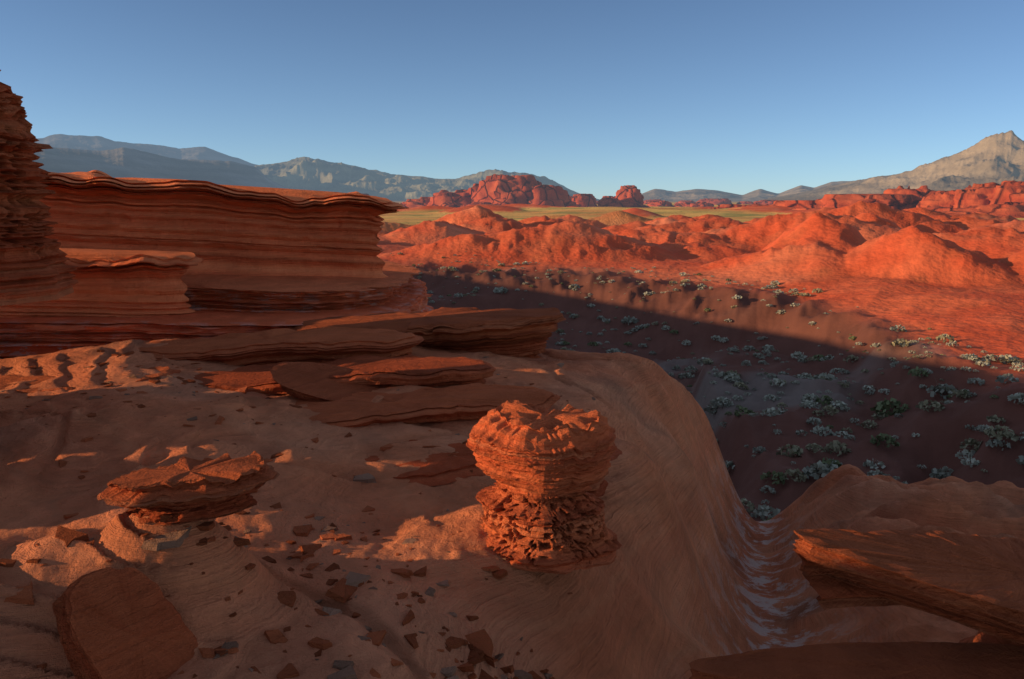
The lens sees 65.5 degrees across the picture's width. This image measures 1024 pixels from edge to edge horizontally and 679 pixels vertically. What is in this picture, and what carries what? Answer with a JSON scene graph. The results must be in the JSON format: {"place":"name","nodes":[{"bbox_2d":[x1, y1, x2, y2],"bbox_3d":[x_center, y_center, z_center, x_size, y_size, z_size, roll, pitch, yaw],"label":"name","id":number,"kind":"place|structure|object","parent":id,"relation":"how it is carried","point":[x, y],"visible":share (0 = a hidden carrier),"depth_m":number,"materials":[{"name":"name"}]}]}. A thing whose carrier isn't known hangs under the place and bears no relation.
{"place":"outdoors","nodes":[
{"label":"outdoors","id":0,"kind":"place"},
{"bbox_2d":[35,134,256,165],"bbox_3d":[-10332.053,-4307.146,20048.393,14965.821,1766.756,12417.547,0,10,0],"label":"mountain","id":1,"kind":"structure","parent":0,"point":[95,143],"depth_m":20030.35,"materials":[{"name":"grey stone"}]},
{"bbox_2d":[34,147,287,188],"bbox_3d":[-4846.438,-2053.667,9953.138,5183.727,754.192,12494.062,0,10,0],"label":"mountain","id":2,"kind":"structure","parent":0,"point":[122,162],"depth_m":9393.92,"materials":[{"name":"grey stone"}]},
{"bbox_2d":[0,278,433,358],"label":"terrace","id":3,"kind":"structure","parent":0,"point":[23,336],"depth_m":9.19,"materials":[{"name":"stone"}]},
{"bbox_2d":[0,248,202,317],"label":"fin","id":4,"kind":"object","parent":3,"relation":"on","point":[128,283],"visible":0.68,"depth_m":9.51,"materials":[{"name":"red stone"}]},
{"bbox_2d":[181,261,420,312],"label":"terrace","id":5,"kind":"structure","parent":3,"relation":"on","point":[265,294],"depth_m":10.55,"materials":[{"name":"stone"}]},
{"bbox_2d":[38,170,408,277],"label":"rock cliff","id":6,"kind":"structure","parent":5,"relation":"on","point":[218,229],"depth_m":11.43,"materials":[{"name":"red stone"}]},
{"bbox_2d":[254,157,599,200],"bbox_3d":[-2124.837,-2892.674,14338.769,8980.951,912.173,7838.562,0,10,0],"label":"mountain","id":7,"kind":"structure","parent":0,"point":[304,173],"depth_m":13274.68,"materials":[{"name":"grey stone"}]},
{"bbox_2d":[0,0,1023,198],"label":"sky","id":8,"kind":"structure","parent":0,"point":[597,98],"materials":[{"name":"blue"}]},
{"bbox_2d":[377,201,1023,520],"bbox_3d":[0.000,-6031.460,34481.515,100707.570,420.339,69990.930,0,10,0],"label":"valley floor","id":9,"kind":"structure","parent":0,"point":[917,273],"depth_m":76.61,"materials":[{"name":"soil"}]},
{"bbox_2d":[0,338,1023,678],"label":"sandstone ground","id":10,"kind":"structure","parent":9,"relation":"on","point":[704,564],"depth_m":4.82,"materials":[{"name":"brown stone"}]},
{"bbox_2d":[0,70,77,305],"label":"rock pillar","id":11,"kind":"structure","parent":10,"relation":"on","point":[33,268],"depth_m":7.43,"materials":[{"name":"stone"}]},
{"bbox_2d":[0,366,180,392],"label":"rock ledge","id":12,"kind":"object","parent":10,"relation":"on","point":[5,380],"visible":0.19,"depth_m":6.91,"materials":[{"name":"stone"}]},
{"bbox_2d":[52,567,197,678],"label":"leaning slab","id":13,"kind":"object","parent":10,"relation":"on","point":[124,623],"depth_m":2.68,"materials":[{"name":"stone"}]},
{"bbox_2d":[97,451,279,524],"bbox_3d":[-1.261,0.593,3.129,0.649,0.214,0.472,-6,11,-31],"label":"boulder","id":14,"kind":"object","parent":10,"relation":"on","point":[184,490],"visible":1,"depth_m":3.04,"materials":[{"name":"stone"}]},
{"bbox_2d":[138,327,423,365],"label":"rock slab","id":15,"kind":"structure","parent":10,"relation":"on","point":[318,345],"depth_m":7.87,"materials":[{"name":"stone"}]},
{"bbox_2d":[0,338,595,678],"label":"rock chips","id":16,"kind":"object","parent":10,"relation":"on","point":[480,645],"visible":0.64,"depth_m":3.18,"materials":[{"name":"stone"}]},
{"bbox_2d":[270,362,386,400],"bbox_3d":[-1.204,0.478,6.795,1.695,0.112,0.802,13,16,-7],"label":"tilted slab","id":17,"kind":"object","parent":10,"relation":"on","point":[311,381],"depth_m":6.65,"materials":[{"name":"stone"}]},
{"bbox_2d":[194,355,495,394],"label":"rock slab","id":18,"kind":"structure","parent":10,"relation":"on","point":[405,370],"depth_m":6.96,"materials":[{"name":"stone"}]},
{"bbox_2d":[289,307,566,357],"bbox_3d":[-1.036,0.116,9.403,3.298,1.001,1.760,0,10,0],"label":"rim ledge","id":19,"kind":"object","parent":10,"relation":"on","point":[517,332],"visible":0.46,"depth_m":8.80,"materials":[{"name":"stone"}]},
{"bbox_2d":[295,383,560,426],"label":"rock slab","id":20,"kind":"structure","parent":10,"relation":"on","point":[475,401],"depth_m":6.13,"materials":[{"name":"stone"}]},
{"bbox_2d":[353,440,621,496],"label":"rock slab","id":21,"kind":"structure","parent":10,"relation":"on","point":[441,468],"depth_m":5.06,"materials":[{"name":"stone"}]},
{"bbox_2d":[466,400,621,573],"bbox_3d":[0.159,0.694,3.902,0.766,0.735,0.632,0,10,0],"label":"hoodoo","id":22,"kind":"object","parent":10,"relation":"on","point":[544,468],"visible":0.98,"depth_m":3.74,"materials":[{"name":"stone"}]},
{"bbox_2d":[959,631,1023,645],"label":"rock","id":23,"kind":"object","parent":10,"relation":"on","point":[982,637],"visible":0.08,"depth_m":3.61,"materials":[{"name":"red stone"}]},
{"bbox_2d":[689,641,1023,678],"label":"rock slab","id":24,"kind":"structure","parent":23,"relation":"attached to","point":[908,660],"depth_m":3.11,"materials":[{"name":"stone"}]},
{"bbox_2d":[793,528,1023,643],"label":"rock ledge","id":25,"kind":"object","parent":23,"relation":"on","point":[976,582],"depth_m":3.17,"materials":[{"name":"brown stone"}]},
{"bbox_2d":[363,174,1023,217],"bbox_3d":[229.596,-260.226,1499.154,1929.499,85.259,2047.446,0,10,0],"label":"red rock formations","id":26,"kind":"object","parent":9,"relation":"on","point":[1004,198],"visible":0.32,"depth_m":1239.06,"materials":[{"name":"red stone"}]},
{"bbox_2d":[390,251,1023,520],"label":"desert shrubs","id":27,"kind":"object","parent":9,"relation":"on","point":[823,468],"visible":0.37,"depth_m":41.02,"materials":[{"name":"green plant"}]},
{"bbox_2d":[642,181,849,200],"bbox_3d":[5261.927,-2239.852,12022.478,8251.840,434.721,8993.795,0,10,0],"label":"mountain","id":28,"kind":"structure","parent":0,"point":[699,194],"depth_m":12217.67,"materials":[{"name":"grey stone"}]},
{"bbox_2d":[758,130,1023,200],"bbox_3d":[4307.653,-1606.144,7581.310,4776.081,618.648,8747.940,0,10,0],"label":"mountain peak","id":29,"kind":"structure","parent":0,"point":[997,158],"depth_m":6146.64,"materials":[{"name":"grey stone"}]}
]}

